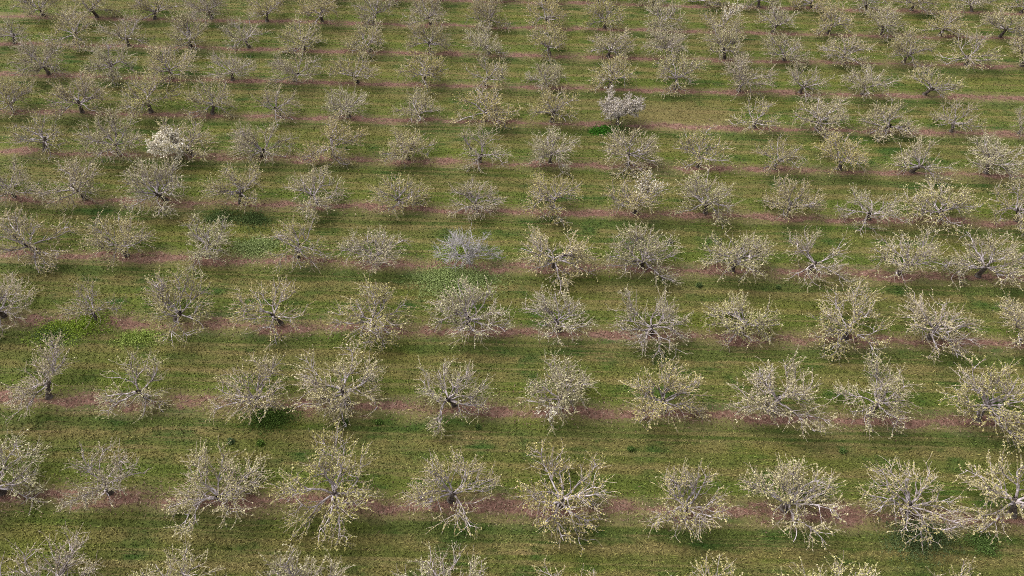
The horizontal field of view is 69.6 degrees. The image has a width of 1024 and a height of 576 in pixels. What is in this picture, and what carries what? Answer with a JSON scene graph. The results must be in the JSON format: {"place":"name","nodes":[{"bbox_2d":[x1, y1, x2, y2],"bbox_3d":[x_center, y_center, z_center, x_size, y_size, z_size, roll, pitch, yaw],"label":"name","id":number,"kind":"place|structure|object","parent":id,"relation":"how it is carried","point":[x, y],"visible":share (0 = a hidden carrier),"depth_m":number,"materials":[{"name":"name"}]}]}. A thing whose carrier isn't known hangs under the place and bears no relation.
{"place":"outdoors","nodes":[
{"label":"outdoors","id":0,"kind":"place"},
{"bbox_2d":[0,0,1023,575],"bbox_3d":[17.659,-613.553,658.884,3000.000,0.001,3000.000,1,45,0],"label":"ground","id":1,"kind":"structure","parent":0,"point":[520,278],"depth_m":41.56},
{"bbox_2d":[0,270,43,337],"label":"fruit tree","id":2,"kind":"object","parent":1,"relation":"on","point":[8,287],"visible":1,"depth_m":39.23,"materials":[{"name":"beige plant"}]},
{"bbox_2d":[0,427,51,514],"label":"fruit tree","id":3,"kind":"object","parent":1,"relation":"on","point":[19,475],"visible":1,"depth_m":32.19,"materials":[{"name":"beige plant"}]},
{"bbox_2d":[5,34,69,80],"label":"fruit tree","id":4,"kind":"object","parent":1,"relation":"on","point":[41,65],"visible":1,"depth_m":57.45,"materials":[{"name":"beige plant"}]},
{"bbox_2d":[0,108,75,163],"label":"fruit tree","id":5,"kind":"object","parent":1,"relation":"on","point":[44,142],"visible":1,"depth_m":50.13,"materials":[{"name":"beige plant"}]},
{"bbox_2d":[0,330,76,426],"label":"fruit tree","id":6,"kind":"object","parent":1,"relation":"on","point":[26,390],"visible":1,"depth_m":35.41,"materials":[{"name":"beige plant"}]},
{"bbox_2d":[0,201,84,276],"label":"fruit tree","id":7,"kind":"object","parent":1,"relation":"on","point":[15,237],"visible":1,"depth_m":42.59,"materials":[{"name":"beige plant"}]},
{"bbox_2d":[0,521,105,575],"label":"fruit tree","id":8,"kind":"object","parent":1,"relation":"on","point":[70,553],"visible":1,"depth_m":29.10,"materials":[{"name":"beige plant"}]},
{"bbox_2d":[33,1,97,52],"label":"fruit tree","id":9,"kind":"object","parent":1,"relation":"on","point":[74,41],"visible":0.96,"depth_m":61.23,"materials":[{"name":"beige plant"}]},
{"bbox_2d":[4,305,128,348],"bbox_3d":[-23.949,2.080,39.417,5.492,0.296,3.743,-28,52,-26],"label":"weed patch","id":10,"kind":"object","parent":1,"relation":"on","point":[78,326],"visible":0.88,"depth_m":39.50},
{"bbox_2d":[27,155,107,216],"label":"fruit tree","id":11,"kind":"object","parent":1,"relation":"on","point":[75,178],"visible":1,"depth_m":45.95,"materials":[{"name":"beige plant"}]},
{"bbox_2d":[39,68,113,121],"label":"fruit tree","id":12,"kind":"object","parent":1,"relation":"on","point":[65,95],"visible":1,"depth_m":53.36,"materials":[{"name":"beige plant"}]},
{"bbox_2d":[54,274,131,329],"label":"fruit tree","id":13,"kind":"object","parent":1,"relation":"on","point":[82,307],"visible":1,"depth_m":39.40,"materials":[{"name":"beige plant"}]},
{"bbox_2d":[53,437,151,513],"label":"fruit tree","id":14,"kind":"object","parent":1,"relation":"on","point":[106,483],"visible":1,"depth_m":31.66,"materials":[{"name":"beige plant"}]},
{"bbox_2d":[68,107,146,166],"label":"fruit tree","id":15,"kind":"object","parent":1,"relation":"on","point":[97,135],"visible":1,"depth_m":49.69,"materials":[{"name":"beige plant"}]},
{"bbox_2d":[79,35,142,86],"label":"fruit tree","id":16,"kind":"object","parent":1,"relation":"on","point":[111,72],"visible":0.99,"depth_m":57.54,"materials":[{"name":"beige plant"}]},
{"bbox_2d":[76,204,158,269],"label":"fruit tree","id":17,"kind":"object","parent":1,"relation":"on","point":[119,244],"visible":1,"depth_m":42.51,"materials":[{"name":"beige plant"}]},
{"bbox_2d":[91,346,176,422],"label":"fruit tree","id":18,"kind":"object","parent":1,"relation":"on","point":[143,394],"visible":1,"depth_m":35.68,"materials":[{"name":"beige plant"}]},
{"bbox_2d":[112,69,186,120],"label":"fruit tree","id":19,"kind":"object","parent":1,"relation":"on","point":[145,100],"visible":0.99,"depth_m":53.60,"materials":[{"name":"beige plant"}]},
{"bbox_2d":[115,156,190,218],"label":"fruit tree","id":20,"kind":"object","parent":1,"relation":"on","point":[161,172],"visible":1,"depth_m":46.01,"materials":[{"name":"beige plant"}]},
{"bbox_2d":[139,42,202,87],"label":"fruit tree","id":21,"kind":"object","parent":1,"relation":"on","point":[158,69],"visible":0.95,"depth_m":57.29,"materials":[{"name":"beige plant"}]},
{"bbox_2d":[134,263,215,348],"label":"fruit tree","id":22,"kind":"object","parent":1,"relation":"on","point":[159,296],"visible":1,"depth_m":39.28,"materials":[{"name":"beige plant"}]},
{"bbox_2d":[127,532,226,575],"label":"fruit tree","id":23,"kind":"object","parent":1,"relation":"on","point":[182,566],"visible":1,"depth_m":28.68,"materials":[{"name":"beige plant"}]},
{"bbox_2d":[144,114,218,162],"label":"fruit tree","id":24,"kind":"object","parent":1,"relation":"on","point":[166,140],"visible":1,"depth_m":49.49,"materials":[{"name":"white plant"}]},
{"bbox_2d":[158,6,210,56],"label":"fruit tree","id":25,"kind":"object","parent":1,"relation":"on","point":[183,21],"visible":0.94,"depth_m":60.94,"materials":[{"name":"beige plant"}]},
{"bbox_2d":[177,209,235,275],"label":"fruit tree","id":26,"kind":"object","parent":1,"relation":"on","point":[207,248],"visible":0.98,"depth_m":42.94,"materials":[{"name":"beige plant"}]},
{"bbox_2d":[181,75,241,119],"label":"fruit tree","id":27,"kind":"object","parent":1,"relation":"on","point":[220,93],"visible":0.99,"depth_m":54.16,"materials":[{"name":"beige plant"}]},
{"bbox_2d":[159,435,275,540],"bbox_3d":[-12.762,8.466,31.597,4.848,2.808,4.694,-14,47,-15],"label":"fruit tree","id":28,"kind":"object","parent":1,"relation":"on","point":[225,495],"visible":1,"depth_m":31.65,"materials":[{"name":"beige plant"}]},
{"bbox_2d":[198,154,269,211],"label":"fruit tree","id":29,"kind":"object","parent":1,"relation":"on","point":[233,179],"visible":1,"depth_m":45.96,"materials":[{"name":"beige plant"}]},
{"bbox_2d":[205,349,292,424],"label":"fruit tree","id":30,"kind":"object","parent":1,"relation":"on","point":[254,399],"visible":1,"depth_m":35.14,"materials":[{"name":"beige plant"}]},
{"bbox_2d":[223,118,299,165],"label":"fruit tree","id":31,"kind":"object","parent":1,"relation":"on","point":[244,140],"visible":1,"depth_m":50.01,"materials":[{"name":"beige plant"}]},
{"bbox_2d":[224,275,315,352],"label":"fruit tree","id":32,"kind":"object","parent":1,"relation":"on","point":[274,316],"visible":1,"depth_m":38.87,"materials":[{"name":"beige plant"}]},
{"bbox_2d":[262,43,324,87],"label":"fruit tree","id":33,"kind":"object","parent":1,"relation":"on","point":[285,67],"visible":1,"depth_m":57.36,"materials":[{"name":"beige plant"}]},
{"bbox_2d":[257,209,337,276],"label":"fruit tree","id":34,"kind":"object","parent":1,"relation":"on","point":[298,248],"visible":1,"depth_m":42.83,"materials":[{"name":"beige plant"}]},
{"bbox_2d":[256,544,354,575],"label":"fruit tree","id":35,"kind":"object","parent":1,"relation":"on","point":[287,570],"visible":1,"depth_m":28.43,"materials":[{"name":"beige plant"}]},
{"bbox_2d":[279,163,354,224],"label":"fruit tree","id":36,"kind":"object","parent":1,"relation":"on","point":[318,202],"visible":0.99,"depth_m":46.46,"materials":[{"name":"beige plant"}]},
{"bbox_2d":[259,418,381,550],"bbox_3d":[-7.873,8.568,31.284,4.962,3.243,4.977,33,53,28],"label":"fruit tree","id":37,"kind":"object","parent":1,"relation":"on","point":[337,503],"visible":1,"depth_m":31.28,"materials":[{"name":"beige plant"}]},
{"bbox_2d":[294,109,369,169],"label":"fruit tree","id":38,"kind":"object","parent":1,"relation":"on","point":[333,126],"visible":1,"depth_m":49.95,"materials":[{"name":"beige plant"}]},
{"bbox_2d":[286,334,388,443],"bbox_3d":[-8.372,4.697,35.298,5.167,3.042,4.951,-19,48,-19],"label":"fruit tree","id":39,"kind":"object","parent":1,"relation":"on","point":[326,393],"visible":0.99,"depth_m":35.16,"materials":[{"name":"beige plant"}]},
{"bbox_2d":[322,273,418,356],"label":"fruit tree","id":40,"kind":"object","parent":1,"relation":"on","point":[373,322],"visible":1,"depth_m":38.88,"materials":[{"name":"beige plant"}]},
{"bbox_2d":[333,225,413,275],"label":"fruit tree","id":41,"kind":"object","parent":1,"relation":"on","point":[376,258],"visible":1,"depth_m":42.55,"materials":[{"name":"beige plant"}]},
{"bbox_2d":[366,172,434,220],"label":"fruit tree","id":42,"kind":"object","parent":1,"relation":"on","point":[413,194],"visible":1,"depth_m":46.41,"materials":[{"name":"beige plant"}]},
{"bbox_2d":[379,121,438,171],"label":"fruit tree","id":43,"kind":"object","parent":1,"relation":"on","point":[412,142],"visible":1,"depth_m":49.79,"materials":[{"name":"beige plant"}]},
{"bbox_2d":[394,48,452,96],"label":"fruit tree","id":44,"kind":"object","parent":1,"relation":"on","point":[427,72],"visible":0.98,"depth_m":57.05,"materials":[{"name":"beige plant"}]},
{"bbox_2d":[391,541,487,575],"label":"fruit tree","id":45,"kind":"object","parent":1,"relation":"on","point":[472,572],"visible":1,"depth_m":29.31,"materials":[{"name":"beige plant"}]},
{"bbox_2d":[395,445,503,538],"bbox_3d":[-2.486,8.755,31.686,3.812,2.518,4.374,27,50,24],"label":"fruit tree","id":46,"kind":"object","parent":1,"relation":"on","point":[426,493],"visible":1,"depth_m":31.71,"materials":[{"name":"beige plant"}]},
{"bbox_2d":[392,259,513,307],"bbox_3d":[-3.407,-0.478,42.364,7.058,0.340,4.744,1,45,0],"label":"weed patch","id":47,"kind":"object","parent":1,"relation":"on","point":[449,276],"visible":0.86,"depth_m":42.51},
{"bbox_2d":[413,355,497,438],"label":"fruit tree","id":48,"kind":"object","parent":1,"relation":"on","point":[458,384],"visible":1,"depth_m":35.38,"materials":[{"name":"beige plant"}]},
{"bbox_2d":[429,224,506,269],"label":"fruit tree","id":49,"kind":"object","parent":1,"relation":"on","point":[471,252],"visible":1,"depth_m":42.68,"materials":[{"name":"grey plant"}]},
{"bbox_2d":[422,275,516,348],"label":"fruit tree","id":50,"kind":"object","parent":1,"relation":"on","point":[453,308],"visible":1,"depth_m":38.89,"materials":[{"name":"beige plant"}]},
{"bbox_2d":[443,174,507,222],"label":"fruit tree","id":51,"kind":"object","parent":1,"relation":"on","point":[475,205],"visible":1,"depth_m":46.39,"materials":[{"name":"beige plant"}]},
{"bbox_2d":[447,80,522,131],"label":"fruit tree","id":52,"kind":"object","parent":1,"relation":"on","point":[495,108],"visible":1,"depth_m":53.88,"materials":[{"name":"beige plant"}]},
{"bbox_2d":[0,193,1022,230],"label":"dirt strip","id":53,"kind":"object","parent":1,"relation":"on","point":[665,212],"visible":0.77,"depth_m":47.13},
{"bbox_2d":[0,0,1023,546],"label":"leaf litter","id":54,"kind":"object","parent":1,"relation":"on","point":[502,324],"visible":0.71,"depth_m":40.11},
{"bbox_2d":[0,480,1023,538],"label":"dirt strip","id":55,"kind":"object","parent":1,"relation":"on","point":[490,504],"visible":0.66,"depth_m":32.38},
{"bbox_2d":[0,384,1023,435],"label":"dirt strip","id":56,"kind":"object","parent":1,"relation":"on","point":[81,392],"visible":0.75,"depth_m":36.08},
{"bbox_2d":[0,313,1023,353],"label":"dirt strip","id":57,"kind":"object","parent":1,"relation":"on","point":[592,335],"visible":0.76,"depth_m":39.77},
{"bbox_2d":[0,247,1023,286],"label":"dirt strip","id":58,"kind":"object","parent":1,"relation":"on","point":[694,273],"visible":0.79,"depth_m":43.42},
{"bbox_2d":[0,145,1023,181],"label":"dirt strip","id":59,"kind":"object","parent":1,"relation":"on","point":[665,166],"visible":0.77,"depth_m":50.76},
{"bbox_2d":[0,106,1023,140],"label":"dirt strip","id":60,"kind":"object","parent":1,"relation":"on","point":[648,127],"visible":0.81,"depth_m":54.48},
{"bbox_2d":[0,71,1023,101],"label":"dirt strip","id":61,"kind":"object","parent":1,"relation":"on","point":[571,87],"visible":0.77,"depth_m":58.17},
{"bbox_2d":[0,40,1023,70],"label":"dirt strip","id":62,"kind":"object","parent":1,"relation":"on","point":[592,57],"visible":0.66,"depth_m":61.84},
{"bbox_2d":[0,12,1023,41],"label":"dirt strip","id":63,"kind":"object","parent":1,"relation":"on","point":[518,27],"visible":0.59,"depth_m":65.49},
{"bbox_2d":[519,122,581,177],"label":"fruit tree","id":64,"kind":"object","parent":1,"relation":"on","point":[548,149],"visible":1,"depth_m":49.80,"materials":[{"name":"beige plant"}]},
{"bbox_2d":[519,168,583,229],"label":"fruit tree","id":65,"kind":"object","parent":1,"relation":"on","point":[550,206],"visible":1,"depth_m":46.33,"materials":[{"name":"beige plant"}]},
{"bbox_2d":[527,86,580,125],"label":"fruit tree","id":66,"kind":"object","parent":1,"relation":"on","point":[545,100],"visible":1,"depth_m":53.49,"materials":[{"name":"beige plant"}]},
{"bbox_2d":[512,223,603,302],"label":"fruit tree","id":67,"kind":"object","parent":1,"relation":"on","point":[577,254],"visible":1,"depth_m":42.17,"materials":[{"name":"beige plant"}]},
{"bbox_2d":[516,349,600,434],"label":"fruit tree","id":68,"kind":"object","parent":1,"relation":"on","point":[562,394],"visible":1,"depth_m":35.34,"materials":[{"name":"beige plant"}]},
{"bbox_2d":[518,282,599,345],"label":"fruit tree","id":69,"kind":"object","parent":1,"relation":"on","point":[544,308],"visible":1,"depth_m":39.24,"materials":[{"name":"beige plant"}]},
{"bbox_2d":[506,439,620,556],"bbox_3d":[2.270,8.686,31.775,4.864,2.655,4.695,20,48,18],"label":"fruit tree","id":70,"kind":"object","parent":1,"relation":"on","point":[558,502],"visible":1,"depth_m":31.73,"materials":[{"name":"beige plant"}]},
{"bbox_2d":[598,83,645,124],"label":"fruit tree","id":71,"kind":"object","parent":1,"relation":"on","point":[615,107],"visible":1,"depth_m":53.13,"materials":[{"name":"white plant"}]},
{"bbox_2d":[597,121,666,178],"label":"fruit tree","id":72,"kind":"object","parent":1,"relation":"on","point":[627,155],"visible":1,"depth_m":50.04,"materials":[{"name":"beige plant"}]},
{"bbox_2d":[600,166,680,219],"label":"fruit tree","id":73,"kind":"object","parent":1,"relation":"on","point":[631,196],"visible":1,"depth_m":45.92,"materials":[{"name":"beige plant"}]},
{"bbox_2d":[601,220,685,292],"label":"fruit tree","id":74,"kind":"object","parent":1,"relation":"on","point":[640,235],"visible":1,"depth_m":42.67,"materials":[{"name":"beige plant"}]},
{"bbox_2d":[606,285,694,363],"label":"fruit tree","id":75,"kind":"object","parent":1,"relation":"on","point":[649,330],"visible":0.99,"depth_m":38.94,"materials":[{"name":"beige plant"}]},
{"bbox_2d":[618,352,713,431],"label":"fruit tree","id":76,"kind":"object","parent":1,"relation":"on","point":[663,401],"visible":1,"depth_m":35.35,"materials":[{"name":"beige plant"}]},
{"bbox_2d":[330,0,1023,16],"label":"dirt strip","id":77,"kind":"object","parent":1,"relation":"on","point":[711,8],"visible":0.62,"depth_m":69.05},
{"bbox_2d":[652,49,710,97],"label":"fruit tree","id":78,"kind":"object","parent":1,"relation":"on","point":[667,68],"visible":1,"depth_m":57.41,"materials":[{"name":"beige plant"}]},
{"bbox_2d":[639,457,738,542],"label":"fruit tree","id":79,"kind":"object","parent":1,"relation":"on","point":[684,506],"visible":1,"depth_m":31.29,"materials":[{"name":"beige plant"}]},
{"bbox_2d":[669,123,735,175],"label":"fruit tree","id":80,"kind":"object","parent":1,"relation":"on","point":[698,162],"visible":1,"depth_m":49.98,"materials":[{"name":"beige plant"}]},
{"bbox_2d":[667,164,745,228],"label":"fruit tree","id":81,"kind":"object","parent":1,"relation":"on","point":[716,193],"visible":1,"depth_m":46.10,"materials":[{"name":"beige plant"}]},
{"bbox_2d":[697,16,752,67],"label":"fruit tree","id":82,"kind":"object","parent":1,"relation":"on","point":[721,36],"visible":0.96,"depth_m":60.47,"materials":[{"name":"beige plant"}]},
{"bbox_2d":[695,229,779,282],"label":"fruit tree","id":83,"kind":"object","parent":1,"relation":"on","point":[720,251],"visible":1,"depth_m":42.28,"materials":[{"name":"beige plant"}]},
{"bbox_2d":[700,289,784,351],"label":"fruit tree","id":84,"kind":"object","parent":1,"relation":"on","point":[742,325],"visible":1,"depth_m":39.26,"materials":[{"name":"beige plant"}]},
{"bbox_2d":[720,52,779,100],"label":"fruit tree","id":85,"kind":"object","parent":1,"relation":"on","point":[740,66],"visible":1,"depth_m":56.87,"materials":[{"name":"beige plant"}]},
{"bbox_2d":[723,345,841,441],"bbox_3d":[12.537,5.093,35.095,4.902,3.372,5.266,-10,46,-11],"label":"fruit tree","id":86,"kind":"object","parent":1,"relation":"on","point":[768,406],"visible":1,"depth_m":34.90,"materials":[{"name":"beige plant"}]},
{"bbox_2d":[753,169,827,222],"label":"fruit tree","id":87,"kind":"object","parent":1,"relation":"on","point":[790,205],"visible":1,"depth_m":46.27,"materials":[{"name":"beige plant"}]},
{"bbox_2d":[735,452,855,549],"bbox_3d":[12.344,8.817,31.686,4.457,2.864,4.698,-24,50,-23],"label":"fruit tree","id":88,"kind":"object","parent":1,"relation":"on","point":[783,480],"visible":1,"depth_m":31.41,"materials":[{"name":"beige plant"}]},
{"bbox_2d":[782,223,858,292],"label":"fruit tree","id":89,"kind":"object","parent":1,"relation":"on","point":[804,247],"visible":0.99,"depth_m":42.86,"materials":[{"name":"beige plant"}]},
{"bbox_2d":[788,90,854,143],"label":"fruit tree","id":90,"kind":"object","parent":1,"relation":"on","point":[836,119],"visible":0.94,"depth_m":53.58,"materials":[{"name":"beige plant"}]},
{"bbox_2d":[810,128,871,175],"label":"fruit tree","id":91,"kind":"object","parent":1,"relation":"on","point":[857,155],"visible":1,"depth_m":50.00,"materials":[{"name":"beige plant"}]},
{"bbox_2d":[802,275,897,365],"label":"fruit tree","id":92,"kind":"object","parent":1,"relation":"on","point":[847,329],"visible":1,"depth_m":38.94,"materials":[{"name":"beige plant"}]},
{"bbox_2d":[833,183,913,237],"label":"fruit tree","id":93,"kind":"object","parent":1,"relation":"on","point":[884,213],"visible":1,"depth_m":46.11,"materials":[{"name":"beige plant"}]},
{"bbox_2d":[824,347,925,439],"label":"fruit tree","id":94,"kind":"object","parent":1,"relation":"on","point":[871,411],"visible":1,"depth_m":35.18,"materials":[{"name":"beige plant"}]},
{"bbox_2d":[854,87,922,144],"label":"fruit tree","id":95,"kind":"object","parent":1,"relation":"on","point":[889,116],"visible":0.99,"depth_m":53.45,"materials":[{"name":"beige plant"}]},
{"bbox_2d":[866,222,956,288],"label":"fruit tree","id":96,"kind":"object","parent":1,"relation":"on","point":[904,265],"visible":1,"depth_m":42.34,"materials":[{"name":"beige plant"}]},
{"bbox_2d":[882,24,942,71],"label":"fruit tree","id":97,"kind":"object","parent":1,"relation":"on","point":[898,45],"visible":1,"depth_m":60.77,"materials":[{"name":"beige plant"}]},
{"bbox_2d":[855,451,979,549],"bbox_3d":[17.551,8.911,31.729,4.594,2.793,4.754,-28,52,-26],"label":"fruit tree","id":98,"kind":"object","parent":1,"relation":"on","point":[908,506],"visible":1,"depth_m":31.79,"materials":[{"name":"beige plant"}]},
{"bbox_2d":[870,510,970,573],"bbox_3d":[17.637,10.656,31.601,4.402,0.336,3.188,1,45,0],"label":"tree","id":99,"kind":"object","parent":1,"relation":"on","point":[935,537],"visible":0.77,"depth_m":31.55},
{"bbox_2d":[884,134,961,186],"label":"fruit tree","id":100,"kind":"object","parent":1,"relation":"on","point":[917,156],"visible":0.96,"depth_m":49.87,"materials":[{"name":"beige plant"}]},
{"bbox_2d":[892,287,986,362],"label":"fruit tree","id":101,"kind":"object","parent":1,"relation":"on","point":[923,316],"visible":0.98,"depth_m":39.04,"materials":[{"name":"beige plant"}]},
{"bbox_2d":[897,177,991,234],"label":"fruit tree","id":102,"kind":"object","parent":1,"relation":"on","point":[958,202],"visible":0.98,"depth_m":46.17,"materials":[{"name":"beige plant"}]},
{"bbox_2d":[933,25,1005,70],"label":"fruit tree","id":103,"kind":"object","parent":1,"relation":"on","point":[970,58],"visible":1,"depth_m":60.90,"materials":[{"name":"beige plant"}]},
{"bbox_2d":[936,352,1023,454],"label":"fruit tree","id":104,"kind":"object","parent":1,"relation":"on","point":[984,386],"visible":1,"depth_m":35.10,"materials":[{"name":"beige plant"}]},
{"bbox_2d":[937,224,1023,298],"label":"fruit tree","id":105,"kind":"object","parent":1,"relation":"on","point":[979,259],"visible":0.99,"depth_m":42.59,"materials":[{"name":"beige plant"}]},
{"bbox_2d":[952,439,1023,544],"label":"fruit tree","id":106,"kind":"object","parent":1,"relation":"on","point":[1015,504],"visible":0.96,"depth_m":32.11,"materials":[{"name":"beige plant"}]},
{"bbox_2d":[964,129,1023,185],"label":"fruit tree","id":107,"kind":"object","parent":1,"relation":"on","point":[989,160],"visible":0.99,"depth_m":49.88,"materials":[{"name":"beige plant"}]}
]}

